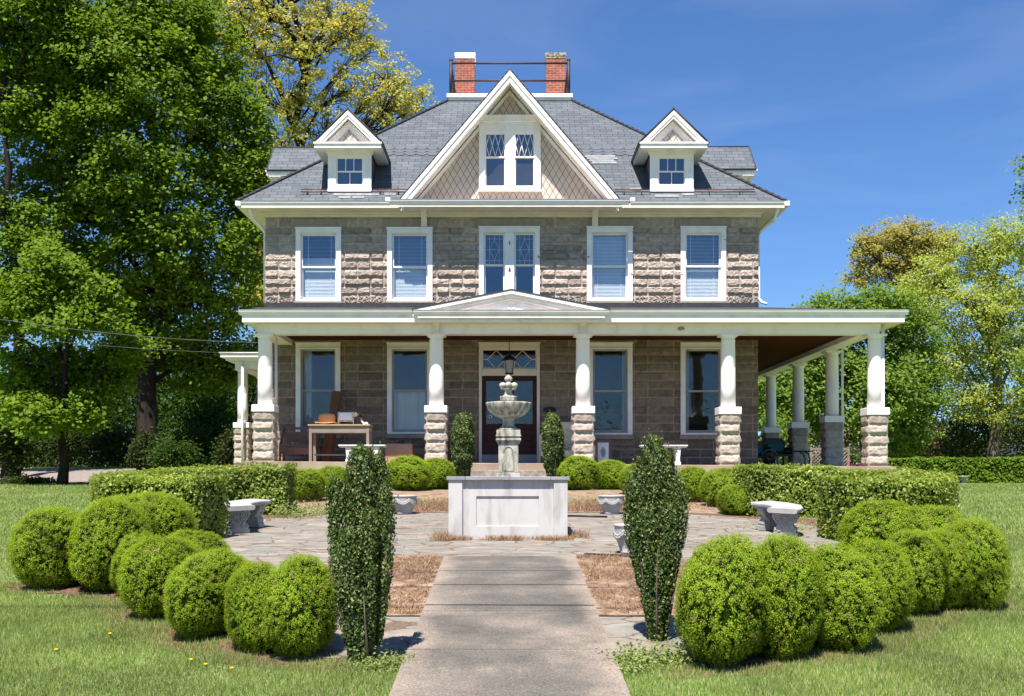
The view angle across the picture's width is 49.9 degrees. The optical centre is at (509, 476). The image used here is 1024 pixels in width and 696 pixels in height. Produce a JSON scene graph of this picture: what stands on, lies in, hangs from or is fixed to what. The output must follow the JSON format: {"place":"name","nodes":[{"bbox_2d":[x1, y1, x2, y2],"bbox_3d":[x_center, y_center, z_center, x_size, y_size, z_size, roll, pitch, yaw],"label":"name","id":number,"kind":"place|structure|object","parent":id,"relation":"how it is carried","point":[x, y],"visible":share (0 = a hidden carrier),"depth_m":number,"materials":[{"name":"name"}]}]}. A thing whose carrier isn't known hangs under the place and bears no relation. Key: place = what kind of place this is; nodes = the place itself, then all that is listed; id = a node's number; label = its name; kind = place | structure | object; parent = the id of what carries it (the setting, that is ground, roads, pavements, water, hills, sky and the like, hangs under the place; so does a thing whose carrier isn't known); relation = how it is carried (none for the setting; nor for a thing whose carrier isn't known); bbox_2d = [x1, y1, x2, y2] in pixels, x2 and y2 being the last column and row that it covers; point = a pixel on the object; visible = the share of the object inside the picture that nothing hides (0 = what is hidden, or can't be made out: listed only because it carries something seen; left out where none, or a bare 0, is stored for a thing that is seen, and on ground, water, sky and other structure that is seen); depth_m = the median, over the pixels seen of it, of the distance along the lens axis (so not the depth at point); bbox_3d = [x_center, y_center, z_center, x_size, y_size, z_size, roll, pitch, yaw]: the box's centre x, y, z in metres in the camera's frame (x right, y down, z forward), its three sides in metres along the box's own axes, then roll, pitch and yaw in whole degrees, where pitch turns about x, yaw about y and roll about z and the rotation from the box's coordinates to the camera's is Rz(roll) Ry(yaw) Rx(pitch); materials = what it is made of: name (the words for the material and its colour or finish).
{"place":"outdoors","nodes":[
{"label":"outdoors","id":0,"kind":"place"},
{"bbox_2d":[0,468,139,481],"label":"driveway","id":1,"kind":"structure","parent":0,"point":[80,474],"depth_m":39.59,"materials":[{"name":"grey concrete"}]},
{"bbox_2d":[276,617,419,657],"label":"flagstone path","id":2,"kind":"structure","parent":0,"point":[398,633],"depth_m":7.55,"materials":[{"name":"grey stone"}]},
{"bbox_2d":[385,444,413,460],"bbox_3d":[-2.750,-0.578,27.485,0.680,0.473,0.470,0,0,0],"label":"cardboard box","id":3,"kind":"object","parent":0,"point":[394,450],"visible":0.55,"depth_m":27.27,"materials":[{"name":"brown cardboard"}]},
{"bbox_2d":[389,556,630,695],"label":"walkway","id":4,"kind":"structure","parent":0,"point":[509,626],"depth_m":7.55,"materials":[{"name":"concrete"}]},
{"bbox_2d":[0,466,1023,695],"bbox_3d":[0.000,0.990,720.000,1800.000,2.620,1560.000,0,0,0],"label":"ground","id":5,"kind":"structure","parent":0,"point":[11,577],"depth_m":6.80,"materials":[{"name":"green plant"}]},
{"bbox_2d":[0,416,43,477],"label":"shrub","id":6,"kind":"object","parent":5,"relation":"on","point":[10,448],"visible":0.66,"depth_m":36.12,"materials":[{"name":"green plant"}]},
{"bbox_2d":[0,475,55,484],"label":"ground cover","id":7,"kind":"object","parent":5,"relation":"on","point":[35,480],"visible":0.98,"depth_m":35.30,"materials":[{"name":"green plant"}]},
{"bbox_2d":[0,428,58,467],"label":"shrub","id":8,"kind":"object","parent":5,"relation":"on","point":[33,448],"visible":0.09,"depth_m":43.94,"materials":[{"name":"green plant"}]},
{"bbox_2d":[0,0,104,477],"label":"maple tree","id":9,"kind":"object","parent":5,"relation":"on","point":[21,217],"visible":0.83,"depth_m":37.74,"materials":[{"name":"green plant"}]},
{"bbox_2d":[37,426,95,466],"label":"shrub","id":10,"kind":"object","parent":5,"relation":"on","point":[71,441],"visible":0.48,"depth_m":46.62,"materials":[{"name":"green plant"}]},
{"bbox_2d":[0,227,163,485],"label":"maple tree","id":11,"kind":"object","parent":5,"relation":"on","point":[65,397],"visible":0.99,"depth_m":32.20,"materials":[{"name":"green plant"}]},
{"bbox_2d":[26,333,137,466],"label":"shade tree","id":12,"kind":"object","parent":5,"relation":"on","point":[121,398],"visible":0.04,"depth_m":54.48,"materials":[{"name":"green plant"}]},
{"bbox_2d":[67,420,135,467],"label":"shrub","id":13,"kind":"object","parent":5,"relation":"on","point":[106,442],"visible":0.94,"depth_m":43.78,"materials":[{"name":"green plant"}]},
{"bbox_2d":[0,0,289,469],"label":"maple tree","id":14,"kind":"object","parent":5,"relation":"on","point":[151,46],"visible":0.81,"depth_m":39.64,"materials":[{"name":"green plant"}]},
{"bbox_2d":[121,426,171,468],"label":"shrub","id":15,"kind":"object","parent":5,"relation":"on","point":[140,446],"visible":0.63,"depth_m":40.19,"materials":[{"name":"green plant"}]},
{"bbox_2d":[91,339,205,461],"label":"shade tree","id":16,"kind":"object","parent":5,"relation":"on","point":[160,419],"visible":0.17,"depth_m":59.02,"materials":[{"name":"green plant"}]},
{"bbox_2d":[138,429,204,468],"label":"shrub","id":17,"kind":"object","parent":5,"relation":"on","point":[178,455],"visible":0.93,"depth_m":38.67,"materials":[{"name":"green plant"}]},
{"bbox_2d":[1,581,357,672],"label":"mulch bed","id":18,"kind":"object","parent":5,"relation":"on","point":[72,589],"visible":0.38,"depth_m":7.66,"materials":[{"name":"brown soil"}]},
{"bbox_2d":[6,504,83,589],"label":"boxwood bush","id":19,"kind":"object","parent":18,"relation":"on","point":[37,548],"visible":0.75,"depth_m":9.42,"materials":[{"name":"green plant"}]},
{"bbox_2d":[66,495,152,592],"bbox_3d":[-3.477,0.610,9.658,0.703,0.904,1.109,1,3,2],"label":"boxwood bush","id":20,"kind":"object","parent":18,"relation":"on","point":[102,528],"visible":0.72,"depth_m":9.28,"materials":[{"name":"green plant"}]},
{"bbox_2d":[108,529,153,592],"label":"boxwood bush","id":21,"kind":"object","parent":18,"relation":"on","point":[122,548],"visible":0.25,"depth_m":9.09,"materials":[{"name":"green plant"}]},
{"bbox_2d":[115,533,200,619],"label":"boxwood bush","id":22,"kind":"object","parent":18,"relation":"on","point":[148,565],"visible":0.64,"depth_m":8.18,"materials":[{"name":"green plant"}]},
{"bbox_2d":[164,528,232,553],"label":"boxwood bush","id":23,"kind":"object","parent":18,"relation":"on","point":[206,540],"visible":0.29,"depth_m":9.98,"materials":[{"name":"green plant"}]},
{"bbox_2d":[160,547,246,640],"bbox_3d":[-2.132,0.837,7.794,0.527,0.711,0.891,4,-2,12],"label":"boxwood bush","id":24,"kind":"object","parent":18,"relation":"on","point":[195,589],"visible":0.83,"depth_m":7.52,"materials":[{"name":"green plant"}]},
{"bbox_2d":[222,558,278,653],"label":"boxwood bush","id":25,"kind":"object","parent":18,"relation":"on","point":[244,595],"visible":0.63,"depth_m":7.16,"materials":[{"name":"green plant"}]},
{"bbox_2d":[261,551,339,658],"bbox_3d":[-1.372,0.864,7.230,0.525,0.751,0.853,0,0,0],"label":"boxwood bush","id":26,"kind":"object","parent":18,"relation":"on","point":[302,617],"visible":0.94,"depth_m":6.99,"materials":[{"name":"green plant"}]},
{"bbox_2d":[164,421,216,467],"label":"shrub","id":27,"kind":"object","parent":5,"relation":"on","point":[199,435],"visible":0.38,"depth_m":43.76,"materials":[{"name":"green plant"}]},
{"bbox_2d":[156,370,237,465],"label":"shade tree","id":28,"kind":"object","parent":5,"relation":"on","point":[178,400],"visible":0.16,"depth_m":53.27,"materials":[{"name":"green plant"}]},
{"bbox_2d":[167,384,251,466],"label":"tree","id":29,"kind":"object","parent":5,"relation":"on","point":[216,418],"visible":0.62,"depth_m":45.66,"materials":[{"name":"green plant"}]},
{"bbox_2d":[205,421,252,465],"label":"shrub","id":30,"kind":"object","parent":5,"relation":"on","point":[226,449],"visible":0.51,"depth_m":40.72,"materials":[{"name":"green plant"}]},
{"bbox_2d":[215,327,257,460],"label":"shade tree","id":31,"kind":"object","parent":5,"relation":"on","point":[251,395],"visible":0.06,"depth_m":56.62,"materials":[{"name":"green plant"}]},
{"bbox_2d":[218,142,271,458],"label":"flowering maple","id":32,"kind":"object","parent":5,"relation":"on","point":[260,298],"visible":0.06,"depth_m":49.84,"materials":[{"name":"green plant"}]},
{"bbox_2d":[186,0,439,146],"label":"flowering maple","id":33,"kind":"object","parent":5,"relation":"on","point":[301,51],"visible":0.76,"depth_m":57.52,"materials":[{"name":"yellow plant"}]},
{"bbox_2d":[324,441,398,664],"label":"holly column","id":34,"kind":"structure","parent":5,"relation":"on","point":[361,592],"depth_m":6.90,"materials":[{"name":"green plant"}]},
{"bbox_2d":[331,555,442,614],"bbox_3d":[-1.195,0.935,9.900,1.110,0.232,3.100,0,0,0],"label":"straw bed","id":35,"kind":"object","parent":5,"relation":"on","point":[395,582],"visible":0.1,"depth_m":9.63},
{"bbox_2d":[424,457,456,489],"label":"boxwood bush","id":36,"kind":"object","parent":5,"relation":"on","point":[442,469],"visible":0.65,"depth_m":25.07,"materials":[{"name":"green plant"}]},
{"bbox_2d":[233,495,768,613],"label":"dry grass","id":37,"kind":"structure","parent":5,"relation":"on","point":[586,505],"depth_m":10.71,"materials":[{"name":"plant"}]},
{"bbox_2d":[276,490,743,515],"bbox_3d":[0.000,0.445,20.950,8.400,0.304,8.100,0,0,0],"label":"back bed","id":38,"kind":"object","parent":5,"relation":"on","point":[437,494],"visible":0.28,"depth_m":21.94,"materials":[{"name":"soil"}]},
{"bbox_2d":[293,467,326,501],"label":"boxwood bush","id":39,"kind":"object","parent":38,"relation":"on","point":[311,483],"visible":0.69,"depth_m":19.99,"materials":[{"name":"green plant"}]},
{"bbox_2d":[317,465,353,495],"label":"boxwood bush","id":40,"kind":"object","parent":38,"relation":"on","point":[325,470],"visible":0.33,"depth_m":21.39,"materials":[{"name":"green plant"}]},
{"bbox_2d":[387,455,432,490],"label":"boxwood bush","id":41,"kind":"object","parent":38,"relation":"on","point":[411,473],"visible":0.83,"depth_m":23.47,"materials":[{"name":"green plant"}]},
{"bbox_2d":[450,410,475,475],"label":"holly column","id":42,"kind":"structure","parent":38,"relation":"on","point":[463,439],"depth_m":24.03,"materials":[{"name":"green plant"}]},
{"bbox_2d":[555,455,601,489],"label":"boxwood bush","id":43,"kind":"object","parent":38,"relation":"on","point":[582,472],"visible":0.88,"depth_m":23.82,"materials":[{"name":"green plant"}]},
{"bbox_2d":[677,465,706,501],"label":"boxwood bush","id":44,"kind":"object","parent":38,"relation":"on","point":[692,476],"visible":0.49,"depth_m":19.87,"materials":[{"name":"green plant"}]},
{"bbox_2d":[698,466,736,506],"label":"boxwood bush","id":45,"kind":"object","parent":38,"relation":"on","point":[713,482],"visible":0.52,"depth_m":18.68,"materials":[{"name":"green plant"}]},
{"bbox_2d":[3,351,1021,467],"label":"distant wood","id":46,"kind":"object","parent":5,"relation":"on","point":[856,459],"visible":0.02,"depth_m":82.33,"materials":[{"name":"green plant"}]},
{"bbox_2d":[222,494,819,677],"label":"weeds","id":47,"kind":"object","parent":5,"relation":"on","point":[630,659],"visible":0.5,"depth_m":6.90,"materials":[{"name":"green plant"}]},
{"bbox_2d":[225,513,819,526],"bbox_3d":[0.000,0.773,13.750,10.600,0.487,9.500,0,0,0],"label":"planting bed","id":48,"kind":"object","parent":5,"relation":"on","point":[810,521],"visible":0.06,"depth_m":16.57,"materials":[{"name":"brown plant"}]},
{"bbox_2d":[103,492,161,537],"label":"boxwood bush","id":49,"kind":"object","parent":48,"relation":"on","point":[135,500],"visible":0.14,"depth_m":10.74,"materials":[{"name":"green plant"}]},
{"bbox_2d":[135,490,198,537],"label":"boxwood bush","id":50,"kind":"object","parent":48,"relation":"on","point":[173,514],"visible":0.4,"depth_m":11.06,"materials":[{"name":"green plant"}]},
{"bbox_2d":[88,461,297,537],"bbox_3d":[-4.540,0.309,15.268,2.317,1.122,5.056,0,0,0],"label":"privet hedge","id":51,"kind":"object","parent":48,"relation":"on","point":[205,493],"visible":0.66,"depth_m":13.54,"materials":[{"name":"green plant"}]},
{"bbox_2d":[715,484,749,515],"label":"boxwood bush","id":52,"kind":"object","parent":48,"relation":"on","point":[732,499],"visible":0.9,"depth_m":16.94,"materials":[{"name":"green plant"}]},
{"bbox_2d":[730,462,960,541],"bbox_3d":[4.787,0.317,15.132,2.625,1.099,4.776,0,0,0],"label":"privet hedge","id":53,"kind":"object","parent":48,"relation":"on","point":[827,497],"visible":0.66,"depth_m":13.82,"materials":[{"name":"green plant"}]},
{"bbox_2d":[835,497,911,549],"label":"boxwood bush","id":54,"kind":"object","parent":48,"relation":"on","point":[877,521],"visible":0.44,"depth_m":10.33,"materials":[{"name":"green plant"}]},
{"bbox_2d":[896,503,962,533],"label":"boxwood bush","id":55,"kind":"object","parent":48,"relation":"on","point":[927,517],"visible":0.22,"depth_m":9.98,"materials":[{"name":"green plant"}]},
{"bbox_2d":[220,53,908,488],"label":"stone house","id":56,"kind":"structure","parent":5,"relation":"on","point":[592,271],"depth_m":28.37,"materials":[{"name":"beige stone"}]},
{"bbox_2d":[279,427,321,461],"bbox_3d":[-5.239,-0.809,27.580,0.997,0.902,0.540,0,0,0],"label":"wooden bench","id":57,"kind":"object","parent":56,"relation":"on","point":[294,437],"visible":0.81,"depth_m":27.69,"materials":[{"name":"brown wood"}]},
{"bbox_2d":[291,219,346,302],"bbox_3d":[-4.926,-5.527,28.443,1.432,2.236,0.277,0,0,0],"label":"window","id":58,"kind":"structure","parent":56,"relation":"in","point":[304,227],"depth_m":28.38,"materials":[{"name":"white paint"}]},
{"bbox_2d":[292,340,345,437],"bbox_3d":[-4.938,-2.335,28.472,1.409,2.693,0.335,0,0,0],"label":"window","id":59,"kind":"structure","parent":56,"relation":"in","point":[304,348],"depth_m":28.38,"materials":[{"name":"white paint"}]},
{"bbox_2d":[321,391,342,461],"bbox_3d":[-4.479,-1.257,27.729,0.258,1.866,0.770,0,0,16],"label":"wooden plank","id":60,"kind":"object","parent":56,"relation":"on","point":[334,408],"visible":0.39,"depth_m":27.64,"materials":[{"name":"brown wood"}]},
{"bbox_2d":[308,424,373,461],"bbox_3d":[-4.121,-0.805,26.900,1.502,0.908,0.720,0,0,0],"label":"wooden table","id":61,"kind":"object","parent":56,"relation":"on","point":[314,429],"visible":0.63,"depth_m":26.58,"materials":[{"name":"grey paint"}]},
{"bbox_2d":[382,340,429,437],"bbox_3d":[-2.580,-2.335,28.472,1.409,2.693,0.335,0,0,0],"label":"window","id":62,"kind":"structure","parent":56,"relation":"in","point":[405,408],"depth_m":28.43,"materials":[{"name":"white paint"}]},
{"bbox_2d":[382,219,437,302],"bbox_3d":[-2.574,-5.527,28.443,1.432,2.236,0.277,0,0,0],"label":"window","id":63,"kind":"structure","parent":56,"relation":"in","point":[395,227],"depth_m":28.38,"materials":[{"name":"white paint"}]},
{"bbox_2d":[472,340,545,462],"bbox_3d":[-0.011,-1.998,28.427,1.909,3.367,0.245,0,0,0],"label":"front door","id":64,"kind":"structure","parent":56,"relation":"in","point":[528,448],"depth_m":28.39,"materials":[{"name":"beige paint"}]},
{"bbox_2d":[473,219,545,294],"bbox_3d":[-0.011,-5.550,28.417,1.886,2.191,0.225,0,0,0],"label":"window","id":65,"kind":"structure","parent":56,"relation":"in","point":[509,228],"depth_m":28.34,"materials":[{"name":"white paint"}]},
{"bbox_2d":[595,440,611,463],"bbox_3d":[2.332,-0.610,27.515,0.440,0.629,0.030,0,0,0],"label":"framed print","id":66,"kind":"object","parent":56,"relation":"on","point":[604,449],"visible":0.53,"depth_m":27.51,"materials":[{"name":"white paper"}]},
{"bbox_2d":[582,219,636,302],"bbox_3d":[2.574,-5.533,28.443,1.432,2.225,0.277,0,0,0],"label":"window","id":67,"kind":"structure","parent":56,"relation":"in","point":[606,227],"depth_m":28.46,"materials":[{"name":"white paint"}]},
{"bbox_2d":[590,340,636,438],"bbox_3d":[2.585,-2.324,28.472,1.409,2.716,0.335,0,0,0],"label":"window","id":68,"kind":"structure","parent":56,"relation":"in","point":[626,346],"depth_m":28.34,"materials":[{"name":"white paint"}]},
{"bbox_2d":[675,340,720,438],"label":"window","id":69,"kind":"structure","parent":56,"relation":"in","point":[686,346],"depth_m":28.34,"materials":[{"name":"white paint"}]},
{"bbox_2d":[675,219,730,302],"bbox_3d":[4.983,-5.533,28.443,1.432,2.225,0.277,0,0,0],"label":"window","id":70,"kind":"structure","parent":56,"relation":"in","point":[689,227],"depth_m":28.43,"materials":[{"name":"white paint"}]},
{"bbox_2d":[762,438,793,465],"bbox_3d":[8.026,-0.706,33.000,0.740,0.920,0.640,0,0,-10],"label":"wicker chair","id":71,"kind":"object","parent":56,"relation":"on","point":[771,444],"visible":0.79,"depth_m":33.16,"materials":[{"name":"black wicker"}]},
{"bbox_2d":[596,458,626,489],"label":"boxwood bush","id":72,"kind":"object","parent":5,"relation":"on","point":[610,470],"visible":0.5,"depth_m":25.07,"materials":[{"name":"green plant"}]},
{"bbox_2d":[576,555,686,614],"bbox_3d":[1.195,0.935,9.900,1.110,0.232,3.100,0,0,0],"label":"straw bed","id":73,"kind":"object","parent":5,"relation":"on","point":[601,605],"visible":0.3,"depth_m":9.49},
{"bbox_2d":[621,426,691,641],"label":"holly column","id":74,"kind":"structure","parent":5,"relation":"on","point":[656,556],"depth_m":7.54,"materials":[{"name":"green plant"}]},
{"bbox_2d":[600,617,741,657],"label":"flagstone path","id":75,"kind":"structure","parent":5,"relation":"on","point":[619,628],"depth_m":7.77,"materials":[{"name":"grey stone"}]},
{"bbox_2d":[758,408,814,465],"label":"shrub","id":76,"kind":"object","parent":5,"relation":"on","point":[785,438],"visible":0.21,"depth_m":51.86,"materials":[{"name":"green plant"}]},
{"bbox_2d":[646,601,1020,678],"bbox_3d":[2.479,1.093,7.900,4.040,0.223,1.253,0,0,-36],"label":"mulch bed","id":77,"kind":"object","parent":5,"relation":"on","point":[761,656],"visible":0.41,"depth_m":7.14,"materials":[{"name":"brown soil"}]},
{"bbox_2d":[673,532,773,668],"bbox_3d":[1.376,0.799,7.081,0.648,0.919,1.125,2,2,14],"label":"boxwood bush","id":78,"kind":"object","parent":77,"relation":"on","point":[722,592],"visible":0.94,"depth_m":6.74,"materials":[{"name":"green plant"}]},
{"bbox_2d":[753,531,826,660],"bbox_3d":[1.782,0.794,7.227,0.558,0.872,0.878,3,3,8],"label":"boxwood bush","id":79,"kind":"object","parent":77,"relation":"on","point":[794,573],"visible":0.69,"depth_m":6.92,"materials":[{"name":"green plant"}]},
{"bbox_2d":[812,539,888,652],"bbox_3d":[2.179,0.819,7.443,0.604,0.802,0.903,4,1,-20],"label":"boxwood bush","id":80,"kind":"object","parent":77,"relation":"on","point":[853,607],"visible":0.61,"depth_m":7.14,"materials":[{"name":"green plant"}]},
{"bbox_2d":[847,536,916,632],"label":"boxwood bush","id":81,"kind":"object","parent":77,"relation":"on","point":[888,560],"visible":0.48,"depth_m":7.74,"materials":[{"name":"green plant"}]},
{"bbox_2d":[884,527,950,615],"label":"boxwood bush","id":82,"kind":"object","parent":77,"relation":"on","point":[925,554],"visible":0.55,"depth_m":8.32,"materials":[{"name":"green plant"}]},
{"bbox_2d":[924,527,972,609],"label":"boxwood bush","id":83,"kind":"object","parent":77,"relation":"on","point":[959,585],"visible":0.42,"depth_m":8.55,"materials":[{"name":"green plant"}]},
{"bbox_2d":[943,516,1012,611],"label":"boxwood bush","id":84,"kind":"object","parent":77,"relation":"on","point":[990,557],"visible":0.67,"depth_m":8.52,"materials":[{"name":"green plant"}]},
{"bbox_2d":[758,277,962,457],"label":"maple tree","id":85,"kind":"object","parent":5,"relation":"on","point":[911,398],"visible":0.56,"depth_m":54.95,"materials":[{"name":"green plant"}]},
{"bbox_2d":[835,213,969,351],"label":"oak tree","id":86,"kind":"object","parent":5,"relation":"on","point":[913,247],"visible":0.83,"depth_m":91.28,"materials":[{"name":"yellow plant"}]},
{"bbox_2d":[888,410,954,457],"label":"shrub","id":87,"kind":"object","parent":5,"relation":"on","point":[930,446],"visible":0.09,"depth_m":59.58,"materials":[{"name":"green plant"}]},
{"bbox_2d":[910,404,979,457],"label":"shrub","id":88,"kind":"object","parent":5,"relation":"on","point":[945,451],"visible":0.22,"depth_m":67.69,"materials":[{"name":"green plant"}]},
{"bbox_2d":[886,209,1023,457],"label":"locust tree","id":89,"kind":"object","parent":5,"relation":"on","point":[994,306],"visible":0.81,"depth_m":61.36,"materials":[{"name":"green plant"}]},
{"bbox_2d":[888,455,1023,483],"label":"clipped hedge","id":90,"kind":"object","parent":5,"relation":"on","point":[992,470],"visible":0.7,"depth_m":44.06,"materials":[{"name":"green plant"}]},
{"bbox_2d":[925,375,1023,457],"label":"shrub","id":91,"kind":"object","parent":5,"relation":"on","point":[979,428],"visible":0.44,"depth_m":63.77,"materials":[{"name":"green plant"}]},
{"bbox_2d":[986,377,1023,457],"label":"shrub","id":92,"kind":"object","parent":5,"relation":"on","point":[1013,430],"visible":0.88,"depth_m":57.89,"materials":[{"name":"green plant"}]},
{"bbox_2d":[990,153,1023,409],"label":"maple tree","id":93,"kind":"object","parent":5,"relation":"on","point":[1020,373],"visible":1,"depth_m":48.69,"materials":[{"name":"green plant"}]},
{"bbox_2d":[0,0,1023,465],"label":"sky","id":94,"kind":"structure","parent":0,"point":[852,113],"materials":[{"name":"blue"}]},
{"bbox_2d":[219,512,838,568],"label":"patio","id":95,"kind":"structure","parent":0,"point":[292,536],"depth_m":13.19,"materials":[{"name":"grey stone"}]},
{"bbox_2d":[224,499,270,533],"bbox_3d":[-3.478,0.516,14.390,0.523,0.361,1.342,0,3,0],"label":"curved bench","id":96,"kind":"object","parent":95,"relation":"on","point":[245,515],"visible":0.92,"depth_m":13.96,"materials":[{"name":"stone"}]},
{"bbox_2d":[392,495,416,513],"bbox_3d":[-1.648,0.434,17.170,0.420,0.288,0.412,0,0,0],"label":"bowl planter","id":97,"kind":"object","parent":95,"relation":"on","point":[406,504],"visible":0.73,"depth_m":17.02,"materials":[{"name":"stone"}]},
{"bbox_2d":[447,476,569,538],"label":"fountain plinth","id":98,"kind":"structure","parent":95,"relation":"on","point":[482,506],"depth_m":13.23,"materials":[{"name":"white stone"}]},
{"bbox_2d":[486,374,530,476],"bbox_3d":[-0.017,-0.642,13.900,0.575,1.294,0.566,0,0,0],"label":"garden fountain","id":99,"kind":"object","parent":98,"relation":"on","point":[508,408],"visible":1,"depth_m":13.78,"materials":[{"name":"stone"}]},
{"bbox_2d":[598,495,624,513],"bbox_3d":[1.580,0.434,17.170,0.420,0.288,0.412,0,0,0],"label":"bowl planter","id":100,"kind":"object","parent":95,"relation":"on","point":[610,504],"visible":0.94,"depth_m":17.03,"materials":[{"name":"stone"}]},
{"bbox_2d":[751,501,802,536],"bbox_3d":[3.409,0.535,13.940,0.523,0.361,1.342,0,3,0],"label":"curved bench","id":101,"kind":"object","parent":95,"relation":"on","point":[778,517],"visible":1,"depth_m":13.51,"materials":[{"name":"stone"}]},
{"bbox_2d":[539,422,572,462],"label":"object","id":102,"kind":"object","parent":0,"point":[568,433],"visible":0.12,"depth_m":27.80,"materials":[{"name":"grey fabric"}]},
{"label":"path","id":103,"kind":"structure","parent":0,"visible":0},
{"bbox_2d":[540,410,565,476],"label":"holly column","id":104,"kind":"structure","parent":103,"relation":"on","point":[553,440],"depth_m":24.05,"materials":[{"name":"green plant"}]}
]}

